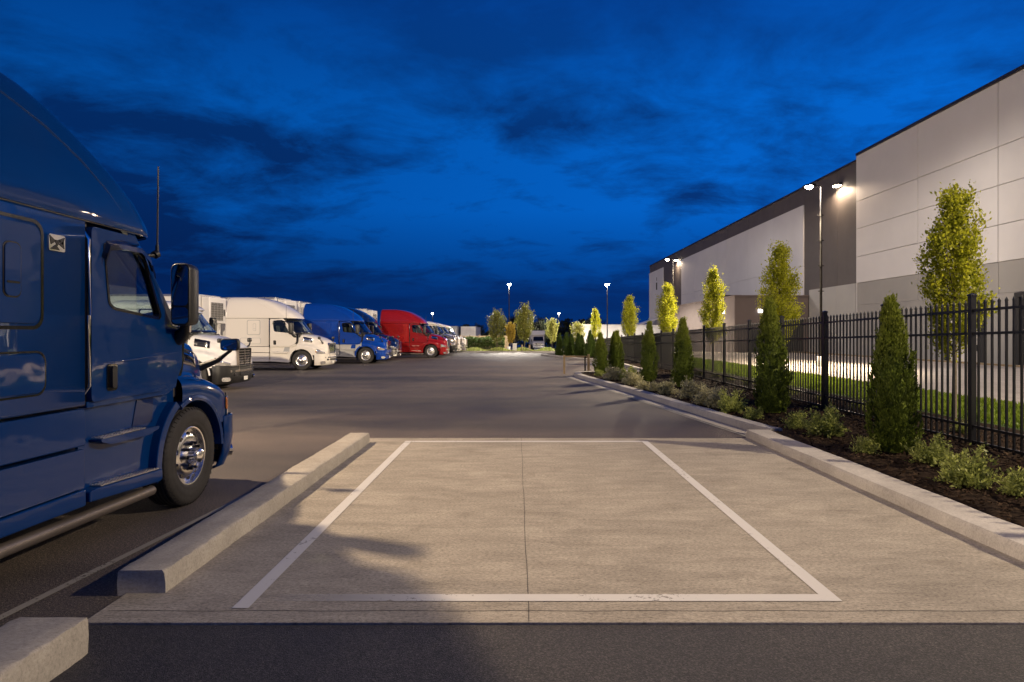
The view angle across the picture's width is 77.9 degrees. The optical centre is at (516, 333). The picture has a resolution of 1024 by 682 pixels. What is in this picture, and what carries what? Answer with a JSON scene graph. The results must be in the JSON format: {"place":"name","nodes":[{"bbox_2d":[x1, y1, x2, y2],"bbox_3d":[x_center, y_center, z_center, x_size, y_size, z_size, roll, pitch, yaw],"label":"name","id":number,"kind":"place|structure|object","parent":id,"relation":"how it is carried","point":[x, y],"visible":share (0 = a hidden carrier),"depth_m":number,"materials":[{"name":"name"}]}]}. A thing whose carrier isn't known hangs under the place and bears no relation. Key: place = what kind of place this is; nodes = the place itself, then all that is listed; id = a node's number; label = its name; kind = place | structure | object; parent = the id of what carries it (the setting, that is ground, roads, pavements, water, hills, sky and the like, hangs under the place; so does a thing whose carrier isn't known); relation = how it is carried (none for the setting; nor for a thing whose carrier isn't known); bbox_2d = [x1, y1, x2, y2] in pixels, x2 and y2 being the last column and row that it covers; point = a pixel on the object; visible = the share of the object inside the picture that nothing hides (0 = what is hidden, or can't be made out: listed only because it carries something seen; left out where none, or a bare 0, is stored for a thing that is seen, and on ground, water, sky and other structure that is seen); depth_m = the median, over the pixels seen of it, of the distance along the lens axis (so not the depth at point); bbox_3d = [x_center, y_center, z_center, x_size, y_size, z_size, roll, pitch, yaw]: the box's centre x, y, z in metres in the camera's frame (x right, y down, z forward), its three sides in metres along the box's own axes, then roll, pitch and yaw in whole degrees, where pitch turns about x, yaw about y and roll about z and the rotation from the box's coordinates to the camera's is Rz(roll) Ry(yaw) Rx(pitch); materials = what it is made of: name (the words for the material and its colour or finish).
{"place":"outdoors","nodes":[
{"label":"outdoors","id":0,"kind":"place"},
{"bbox_2d":[0,347,745,624],"bbox_3d":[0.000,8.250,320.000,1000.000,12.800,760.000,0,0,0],"label":"ground","id":1,"kind":"structure","parent":0,"point":[286,418],"depth_m":13.04,"materials":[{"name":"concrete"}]},
{"bbox_2d":[0,72,239,558],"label":"semi truck","id":2,"kind":"object","parent":1,"relation":"on","point":[101,396],"visible":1,"depth_m":5.09,"materials":[{"name":"blue paint"}]},
{"bbox_2d":[0,492,250,619],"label":"lane line","id":3,"kind":"object","parent":1,"relation":"on","point":[35,599],"visible":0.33,"depth_m":5.03,"materials":[{"name":"grey paint"}]},
{"bbox_2d":[110,294,225,333],"bbox_3d":[-24.771,-0.200,37.300,14.392,4.100,2.624,0,0,0],"label":"semi trailer","id":4,"kind":"object","parent":1,"relation":"on","point":[213,306],"visible":0.16,"depth_m":36.27,"materials":[{"name":"metal"}]},
{"bbox_2d":[112,300,254,386],"bbox_3d":[-12.376,0.376,21.250,6.588,2.952,2.803,0,0,0],"label":"semi truck","id":5,"kind":"object","parent":1,"relation":"on","point":[232,366],"visible":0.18,"depth_m":20.39,"materials":[{"name":"white paint"}]},
{"bbox_2d":[220,297,296,335],"bbox_3d":[-21.571,-0.200,40.400,14.392,4.100,2.624,0,0,0],"label":"semi trailer","id":6,"kind":"object","parent":1,"relation":"on","point":[291,303],"visible":0.1,"depth_m":39.13,"materials":[{"name":"metal"}]},
{"bbox_2d":[225,297,336,369],"bbox_3d":[-13.780,-0.028,33.325,8.298,3.759,2.802,0,0,2],"label":"semi truck","id":7,"kind":"object","parent":1,"relation":"on","point":[278,333],"visible":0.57,"depth_m":32.18,"materials":[{"name":"white paint"}]},
{"bbox_2d":[297,301,310,321],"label":"semi trailer","id":8,"kind":"object","parent":1,"relation":"on","point":[300,305],"visible":0.05,"depth_m":43.87,"materials":[{"name":"metal"}]},
{"bbox_2d":[302,304,390,363],"bbox_3d":[-12.231,-0.028,40.325,8.298,3.759,2.802,0,0,1],"label":"semi truck","id":9,"kind":"object","parent":1,"relation":"on","point":[354,339],"visible":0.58,"depth_m":39.19,"materials":[{"name":"blue paint"}]},
{"bbox_2d":[358,309,376,326],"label":"semi trailer","id":10,"kind":"object","parent":1,"relation":"on","point":[372,313],"visible":0.12,"depth_m":57.42,"materials":[{"name":"metal"}]},
{"bbox_2d":[345,307,401,356],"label":"semi truck","id":11,"kind":"object","parent":1,"relation":"on","point":[371,321],"visible":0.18,"depth_m":44.03,"materials":[{"name":"blue paint"}]},
{"bbox_2d":[380,309,449,357],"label":"semi truck","id":12,"kind":"object","parent":1,"relation":"on","point":[412,332],"visible":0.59,"depth_m":48.70,"materials":[{"name":"red paint"}]},
{"bbox_2d":[401,321,457,354],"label":"semi truck","id":13,"kind":"object","parent":1,"relation":"on","point":[453,344],"visible":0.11,"depth_m":54.89,"materials":[{"name":"white paint"}]},
{"bbox_2d":[431,323,461,352],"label":"semi truck","id":14,"kind":"object","parent":1,"relation":"on","point":[445,331],"visible":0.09,"depth_m":60.56,"materials":[{"name":"white paint"}]},
{"bbox_2d":[443,326,460,335],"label":"semi trailer","id":15,"kind":"object","parent":1,"relation":"on","point":[456,330],"visible":0.02,"depth_m":106.00,"materials":[{"name":"metal"}]},
{"bbox_2d":[442,325,467,352],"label":"semi truck","id":16,"kind":"object","parent":1,"relation":"on","point":[464,344],"visible":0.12,"depth_m":65.96,"materials":[{"name":"silver metal"}]},
{"bbox_2d":[461,326,480,336],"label":"semi trailer","id":17,"kind":"object","parent":1,"relation":"on","point":[466,331],"visible":0.12,"depth_m":108.47,"materials":[{"name":"metal"}]},
{"bbox_2d":[474,323,488,335],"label":"tree","id":18,"kind":"object","parent":1,"relation":"on","point":[484,334],"visible":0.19,"depth_m":157.90,"materials":[{"name":"green plant"}]},
{"bbox_2d":[376,317,591,348],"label":"treeline","id":19,"kind":"object","parent":1,"relation":"on","point":[565,325],"visible":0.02,"depth_m":179.64,"materials":[{"name":"green plant"}]},
{"bbox_2d":[465,336,504,349],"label":"hedge","id":20,"kind":"object","parent":1,"relation":"on","point":[472,341],"visible":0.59,"depth_m":79.17,"materials":[{"name":"green plant"}]},
{"bbox_2d":[507,283,510,349],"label":"lamp post","id":21,"kind":"object","parent":1,"relation":"on","point":[509,284],"visible":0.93,"depth_m":79.97,"materials":[{"name":"metal"}]},
{"bbox_2d":[459,351,563,351],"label":"kerb","id":22,"kind":"structure","parent":1,"relation":"on","point":[507,351],"depth_m":67.50,"materials":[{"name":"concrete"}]},
{"bbox_2d":[503,313,523,342],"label":"tree","id":23,"kind":"object","parent":1,"relation":"on","point":[513,319],"visible":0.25,"depth_m":149.50,"materials":[{"name":"green plant"}]},
{"bbox_2d":[530,331,544,349],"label":"box truck","id":24,"kind":"object","parent":1,"relation":"on","point":[536,339],"visible":0.93,"depth_m":120.72,"materials":[{"name":"white paint"}]},
{"bbox_2d":[533,315,549,341],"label":"tree","id":25,"kind":"object","parent":1,"relation":"on","point":[540,322],"visible":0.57,"depth_m":154.30,"materials":[{"name":"green plant"}]},
{"bbox_2d":[541,354,594,360],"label":"kerb","id":26,"kind":"structure","parent":1,"relation":"on","point":[574,358],"depth_m":46.86,"materials":[{"name":"concrete"}]},
{"bbox_2d":[563,354,589,373],"bbox_3d":[2.740,1.400,29.200,1.220,0.900,0.100,0,0,-2],"label":"hoop barrier","id":27,"kind":"object","parent":1,"relation":"on","point":[588,361],"visible":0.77,"depth_m":29.17,"materials":[{"name":"metal"}]},
{"bbox_2d":[569,321,585,339],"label":"tree","id":28,"kind":"object","parent":1,"relation":"on","point":[576,328],"visible":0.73,"depth_m":68.76,"materials":[{"name":"yellow plant"}]},
{"bbox_2d":[584,315,606,323],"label":"tree","id":29,"kind":"object","parent":1,"relation":"on","point":[589,320],"visible":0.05,"depth_m":149.87,"materials":[{"name":"green plant"}]},
{"bbox_2d":[590,306,601,338],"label":"tree","id":30,"kind":"object","parent":1,"relation":"on","point":[596,325],"visible":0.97,"depth_m":70.87,"materials":[{"name":"yellow plant"}]},
{"bbox_2d":[605,283,609,337],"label":"lamp post","id":31,"kind":"object","parent":1,"relation":"on","point":[606,284],"visible":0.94,"depth_m":79.95,"materials":[{"name":"metal"}]},
{"bbox_2d":[572,324,659,347],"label":"semi trailer","id":32,"kind":"object","parent":1,"relation":"on","point":[639,329],"visible":0.09,"depth_m":98.71,"materials":[{"name":"metal"}]},
{"bbox_2d":[607,359,641,370],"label":"kerb","id":33,"kind":"structure","parent":1,"relation":"on","point":[634,367],"depth_m":33.21,"materials":[{"name":"concrete"}]},
{"bbox_2d":[566,376,745,436],"bbox_3d":[3.128,1.843,19.249,0.151,0.001,16.232,0,0,-7],"label":"edge line","id":34,"kind":"object","parent":1,"relation":"on","point":[667,410],"visible":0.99,"depth_m":14.81,"materials":[{"name":"grey paint"}]},
{"bbox_2d":[568,376,746,434],"bbox_3d":[3.358,1.842,19.249,0.409,0.004,16.265,0,0,-7],"label":"gutter","id":35,"kind":"object","parent":1,"relation":"on","point":[712,421],"visible":0.95,"depth_m":15.38,"materials":[{"name":"concrete"}]},
{"bbox_2d":[574,371,782,430],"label":"kerb","id":36,"kind":"structure","parent":1,"relation":"on","point":[740,422],"depth_m":15.04,"materials":[{"name":"concrete"}]},
{"bbox_2d":[594,293,1023,456],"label":"metal fence","id":37,"kind":"object","parent":1,"relation":"on","point":[632,347],"visible":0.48,"depth_m":12.89,"materials":[{"name":"black metal"}]},
{"bbox_2d":[649,64,1023,364],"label":"warehouse","id":38,"kind":"structure","parent":1,"relation":"on","point":[878,206],"depth_m":50.39,"materials":[{"name":"concrete"}]},
{"bbox_2d":[944,295,985,362],"bbox_3d":[29.180,-0.275,41.300,0.320,4.250,3.640,0,0,0],"label":"dock door","id":39,"kind":"structure","parent":38,"relation":"in","point":[982,329],"depth_m":39.69,"materials":[{"name":"metal"}]},
{"bbox_2d":[1014,292,1023,364],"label":"dock door","id":40,"kind":"structure","parent":38,"relation":"in","point":[1017,295],"depth_m":36.72,"materials":[{"name":"metal"}]},
{"bbox_2d":[746,430,1023,561],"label":"kerb","id":41,"kind":"structure","parent":1,"relation":"on","point":[1001,535],"depth_m":6.68,"materials":[{"name":"concrete"}]},
{"bbox_2d":[792,351,1019,366],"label":"kerb","id":42,"kind":"structure","parent":1,"relation":"on","point":[1009,365],"depth_m":40.52,"materials":[{"name":"grey concrete"}]},
{"label":"planting bed","id":43,"kind":"structure","parent":1,"relation":"on","visible":0},
{"bbox_2d":[555,333,562,355],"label":"arborvitae","id":44,"kind":"object","parent":43,"relation":"on","point":[558,345],"visible":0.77,"depth_m":50.04,"materials":[{"name":"green plant"}]},
{"bbox_2d":[560,332,571,355],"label":"arborvitae","id":45,"kind":"object","parent":43,"relation":"on","point":[566,346],"visible":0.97,"depth_m":49.14,"materials":[{"name":"green plant"}]},
{"bbox_2d":[569,334,575,355],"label":"arborvitae","id":46,"kind":"object","parent":43,"relation":"on","point":[572,340],"visible":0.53,"depth_m":49.83,"materials":[{"name":"green plant"}]},
{"bbox_2d":[573,333,583,355],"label":"arborvitae","id":47,"kind":"object","parent":43,"relation":"on","point":[578,348],"visible":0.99,"depth_m":48.40,"materials":[{"name":"green plant"}]},
{"bbox_2d":[580,335,585,355],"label":"arborvitae","id":48,"kind":"object","parent":43,"relation":"on","point":[583,341],"visible":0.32,"depth_m":49.63,"materials":[{"name":"green plant"}]},
{"bbox_2d":[584,330,593,356],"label":"arborvitae","id":49,"kind":"object","parent":43,"relation":"on","point":[589,349],"visible":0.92,"depth_m":47.04,"materials":[{"name":"green plant"}]},
{"bbox_2d":[460,335,508,349],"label":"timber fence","id":50,"kind":"object","parent":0,"point":[506,343],"visible":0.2,"depth_m":81.98,"materials":[{"name":"brown wood"}]},
{"bbox_2d":[0,625,1023,681],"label":"front lane","id":51,"kind":"structure","parent":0,"point":[555,653],"depth_m":3.65,"materials":[{"name":"black asphalt"}]},
{"bbox_2d":[0,617,88,681],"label":"concrete block","id":52,"kind":"structure","parent":51,"relation":"on","point":[37,649],"depth_m":3.41,"materials":[{"name":"grey concrete"}]},
{"bbox_2d":[0,0,1023,346],"label":"sky","id":53,"kind":"structure","parent":0,"point":[422,158],"materials":[{"name":"blue"}]},
{"bbox_2d":[88,438,1023,624],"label":"parking pad","id":54,"kind":"object","parent":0,"point":[448,518],"visible":0.73,"depth_m":5.40,"materials":[{"name":"concrete"}]},
{"bbox_2d":[117,433,369,595],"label":"concrete block","id":55,"kind":"structure","parent":54,"relation":"on","point":[170,564],"depth_m":5.56,"materials":[{"name":"grey concrete"}]},
{"bbox_2d":[232,441,410,607],"bbox_3d":[-1.845,1.827,7.510,0.110,0.001,6.580,0,0,0],"label":"parking line","id":56,"kind":"object","parent":54,"relation":"on","point":[254,593],"visible":1,"depth_m":5.54,"materials":[{"name":"grey paint"}]},
{"bbox_2d":[412,441,640,441],"bbox_3d":[0.163,1.827,10.740,3.885,0.001,0.120,0,0,0],"label":"parking line","id":57,"kind":"object","parent":54,"relation":"on","point":[526,441],"visible":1,"depth_m":10.73,"materials":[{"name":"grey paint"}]},
{"bbox_2d":[349,594,825,600],"bbox_3d":[0.168,1.827,4.388,3.895,0.001,0.115,0,0,0],"label":"parking line","id":58,"kind":"object","parent":54,"relation":"on","point":[596,597],"visible":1,"depth_m":4.39,"materials":[{"name":"grey paint"}]},
{"bbox_2d":[642,441,841,600],"bbox_3d":[2.170,1.827,7.565,0.110,0.001,6.470,0,0,0],"label":"parking line","id":59,"kind":"object","parent":54,"relation":"on","point":[818,587],"visible":1,"depth_m":5.68,"materials":[{"name":"grey paint"}]},
{"bbox_2d":[607,356,705,370],"bbox_3d":[7.700,1.766,46.000,2.800,0.103,34.000,0,0,0],"label":"planting bed","id":60,"kind":"object","parent":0,"point":[632,363],"visible":0.1,"depth_m":36.71,"materials":[{"name":"brown soil"}]},
{"bbox_2d":[621,295,640,335],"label":"tree","id":61,"kind":"object","parent":60,"relation":"on","point":[629,316],"visible":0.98,"depth_m":49.28,"materials":[{"name":"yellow plant"}]},
{"bbox_2d":[654,282,678,332],"bbox_3d":[8.773,-0.656,37.050,1.427,4.914,1.532,0,0,20],"label":"tree","id":62,"kind":"object","parent":60,"relation":"on","point":[668,301],"visible":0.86,"depth_m":36.81,"materials":[{"name":"yellow plant"}]},
{"bbox_2d":[582,370,1023,526],"bbox_3d":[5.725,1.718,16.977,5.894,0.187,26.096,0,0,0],"label":"bark mulch","id":63,"kind":"object","parent":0,"point":[921,469],"visible":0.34,"depth_m":9.20,"materials":[{"name":"brown wood"}]},
{"bbox_2d":[594,369,604,375],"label":"bush","id":64,"kind":"object","parent":63,"relation":"on","point":[599,373],"visible":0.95,"depth_m":25.93,"materials":[{"name":"green plant"}]},
{"bbox_2d":[592,332,608,372],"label":"arborvitae","id":65,"kind":"object","parent":63,"relation":"on","point":[600,356],"visible":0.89,"depth_m":27.75,"materials":[{"name":"green plant"}]},
{"bbox_2d":[602,363,621,379],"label":"bush","id":66,"kind":"object","parent":63,"relation":"on","point":[611,373],"visible":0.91,"depth_m":23.66,"materials":[{"name":"green plant"}]},
{"bbox_2d":[608,331,620,369],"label":"arborvitae","id":67,"kind":"object","parent":63,"relation":"on","point":[614,360],"visible":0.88,"depth_m":28.28,"materials":[{"name":"green plant"}]},
{"bbox_2d":[615,330,624,369],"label":"arborvitae","id":68,"kind":"object","parent":63,"relation":"on","point":[621,361],"visible":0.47,"depth_m":28.82,"materials":[{"name":"green plant"}]},
{"bbox_2d":[616,365,637,380],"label":"bush","id":69,"kind":"object","parent":63,"relation":"on","point":[621,376],"visible":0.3,"depth_m":23.33,"materials":[{"name":"green plant"}]},
{"bbox_2d":[621,368,642,384],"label":"bush","id":70,"kind":"object","parent":63,"relation":"on","point":[632,378],"visible":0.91,"depth_m":21.51,"materials":[{"name":"green plant"}]},
{"bbox_2d":[635,378,649,389],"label":"bush","id":71,"kind":"object","parent":63,"relation":"on","point":[641,386],"visible":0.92,"depth_m":19.51,"materials":[{"name":"green plant"}]},
{"bbox_2d":[639,320,659,381],"bbox_3d":[4.771,0.647,22.903,0.769,2.426,0.712,0,-1,44],"label":"arborvitae","id":72,"kind":"object","parent":63,"relation":"on","point":[649,372],"visible":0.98,"depth_m":22.77,"materials":[{"name":"green plant"}]},
{"bbox_2d":[644,381,658,390],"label":"bush","id":73,"kind":"object","parent":63,"relation":"on","point":[652,387],"visible":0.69,"depth_m":19.04,"materials":[{"name":"green plant"}]},
{"bbox_2d":[656,377,677,394],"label":"bush","id":74,"kind":"object","parent":63,"relation":"on","point":[663,387],"visible":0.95,"depth_m":18.17,"materials":[{"name":"green plant"}]},
{"bbox_2d":[670,316,694,386],"bbox_3d":[5.406,0.631,20.661,0.821,2.462,0.812,-2,-4,44],"label":"arborvitae","id":75,"kind":"object","parent":63,"relation":"on","point":[682,358],"visible":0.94,"depth_m":20.49,"materials":[{"name":"green plant"}]},
{"bbox_2d":[675,375,706,398],"bbox_3d":[4.686,1.437,17.027,0.922,0.707,0.987,0,0,4],"label":"bush","id":76,"kind":"object","parent":63,"relation":"on","point":[687,389],"visible":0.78,"depth_m":16.87,"materials":[{"name":"green plant"}]},
{"bbox_2d":[691,383,718,405],"bbox_3d":[4.670,1.474,15.538,0.789,0.622,0.738,0,0,5],"label":"bush","id":77,"kind":"object","parent":63,"relation":"on","point":[701,397],"visible":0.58,"depth_m":15.45,"materials":[{"name":"green plant"}]},
{"bbox_2d":[697,263,726,369],"bbox_3d":[8.815,-0.693,28.414,1.197,4.989,1.204,0,0,41],"label":"tree","id":78,"kind":"object","parent":63,"relation":"on","point":[713,298],"visible":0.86,"depth_m":28.31,"materials":[{"name":"green plant"}]},
{"bbox_2d":[703,383,733,407],"bbox_3d":[4.804,1.475,14.961,0.839,0.621,0.784,0,0,24],"label":"bush","id":79,"kind":"object","parent":63,"relation":"on","point":[713,399],"visible":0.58,"depth_m":14.90,"materials":[{"name":"green plant"}]},
{"bbox_2d":[717,386,748,413],"bbox_3d":[4.787,1.477,13.909,0.780,0.604,0.795,0,0,11],"label":"bush","id":80,"kind":"object","parent":63,"relation":"on","point":[730,404],"visible":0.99,"depth_m":13.89,"materials":[{"name":"green plant"}]},
{"bbox_2d":[743,406,764,419],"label":"bush","id":81,"kind":"object","parent":63,"relation":"on","point":[752,414],"visible":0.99,"depth_m":12.81,"materials":[{"name":"green plant"}]},
{"bbox_2d":[753,293,793,412],"bbox_3d":[5.597,0.472,13.991,0.868,2.783,0.920,0,-3,-12],"label":"arborvitae","id":82,"kind":"object","parent":63,"relation":"on","point":[770,390],"visible":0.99,"depth_m":13.80,"materials":[{"name":"green plant"}]},
{"bbox_2d":[755,239,805,347],"bbox_3d":[8.812,-0.708,21.255,1.532,5.018,1.427,0,0,-30],"label":"tree","id":83,"kind":"object","parent":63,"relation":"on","point":[780,275],"visible":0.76,"depth_m":21.04,"materials":[{"name":"green plant"}]},
{"bbox_2d":[781,408,809,428],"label":"bush","id":84,"kind":"object","parent":63,"relation":"on","point":[796,423],"visible":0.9,"depth_m":11.58,"materials":[{"name":"green plant"}]},
{"bbox_2d":[797,401,851,437],"bbox_3d":[5.191,1.471,10.755,0.795,0.617,0.780,0,0,15],"label":"bush","id":85,"kind":"object","parent":63,"relation":"on","point":[825,424],"visible":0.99,"depth_m":10.72,"materials":[{"name":"green plant"}]},
{"bbox_2d":[848,396,863,409],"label":"bush","id":86,"kind":"object","parent":63,"relation":"on","point":[858,404],"visible":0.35,"depth_m":14.56,"materials":[{"name":"green plant"}]},
{"bbox_2d":[849,435,881,454],"bbox_3d":[5.029,1.602,9.162,0.400,0.336,0.433,0,0,-11],"label":"bush","id":87,"kind":"object","parent":63,"relation":"on","point":[865,445],"visible":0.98,"depth_m":9.13,"materials":[{"name":"green plant"}]},
{"bbox_2d":[863,291,925,452],"bbox_3d":[5.539,0.609,9.357,0.806,2.504,0.786,-1,-2,26],"label":"arborvitae","id":88,"kind":"object","parent":63,"relation":"on","point":[893,404],"visible":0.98,"depth_m":9.19,"materials":[{"name":"green plant"}]},
{"bbox_2d":[901,431,956,466],"bbox_3d":[5.498,1.544,8.465,0.656,0.456,0.644,0,0,31],"label":"bush","id":89,"kind":"object","parent":63,"relation":"on","point":[922,454],"visible":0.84,"depth_m":8.45,"materials":[{"name":"green plant"}]},
{"bbox_2d":[911,179,1000,419],"bbox_3d":[8.779,-0.644,12.751,1.413,4.888,1.336,0,0,12],"label":"tree","id":90,"kind":"object","parent":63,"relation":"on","point":[954,232],"visible":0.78,"depth_m":12.60,"materials":[{"name":"green plant"}]},
{"bbox_2d":[950,416,967,433],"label":"bush","id":91,"kind":"object","parent":63,"relation":"on","point":[956,428],"visible":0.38,"depth_m":11.09,"materials":[{"name":"green plant"}]},
{"bbox_2d":[926,443,999,489],"bbox_3d":[5.087,1.502,7.272,0.702,0.548,0.716,0,0,-33],"label":"bush","id":92,"kind":"object","parent":63,"relation":"on","point":[974,472],"visible":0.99,"depth_m":7.20,"materials":[{"name":"green plant"}]},
{"bbox_2d":[993,465,1023,498],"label":"bush","id":93,"kind":"object","parent":63,"relation":"on","point":[1014,483],"visible":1,"depth_m":6.80,"materials":[{"name":"green plant"}]},
{"bbox_2d":[705,352,1019,402],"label":"yard","id":94,"kind":"structure","parent":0,"point":[982,380],"depth_m":28.94,"materials":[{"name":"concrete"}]},
{"bbox_2d":[637,318,657,323],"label":"canopy","id":95,"kind":"object","parent":94,"relation":"on","point":[651,320],"visible":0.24,"depth_m":128.35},
{"bbox_2d":[665,258,673,321],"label":"lamp post","id":96,"kind":"object","parent":94,"relation":"on","point":[666,259],"visible":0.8,"depth_m":67.95,"materials":[{"name":"metal"}]},
{"bbox_2d":[802,184,823,366],"bbox_3d":[16.446,-3.199,35.000,1.188,10.098,0.468,0,0,0],"label":"lamp post","id":97,"kind":"object","parent":94,"relation":"on","point":[808,186],"visible":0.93,"depth_m":34.95,"materials":[{"name":"metal"}]},
{"bbox_2d":[705,359,1019,429],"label":"lawn","id":98,"kind":"structure","parent":0,"point":[929,412],"depth_m":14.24,"materials":[{"name":"plant"}]},
{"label":"island","id":99,"kind":"structure","parent":0,"visible":0},
{"bbox_2d":[485,307,506,347],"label":"tree","id":100,"kind":"object","parent":99,"relation":"on","point":[496,323],"visible":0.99,"depth_m":70.67,"materials":[{"name":"green plant"}]},
{"bbox_2d":[465,347,554,350],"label":"ground cover","id":101,"kind":"object","parent":99,"relation":"on","point":[504,349],"visible":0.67,"depth_m":69.33,"materials":[{"name":"green plant"}]},
{"bbox_2d":[505,321,515,349],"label":"tree","id":102,"kind":"object","parent":99,"relation":"on","point":[510,329],"visible":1,"depth_m":69.81,"materials":[{"name":"yellow plant"}]},
{"bbox_2d":[513,301,535,347],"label":"tree","id":103,"kind":"object","parent":99,"relation":"on","point":[524,316],"visible":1,"depth_m":71.32,"materials":[{"name":"green plant"}]},
{"bbox_2d":[545,317,559,341],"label":"tree","id":104,"kind":"object","parent":99,"relation":"on","point":[551,326],"visible":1,"depth_m":69.88,"materials":[{"name":"green plant"}]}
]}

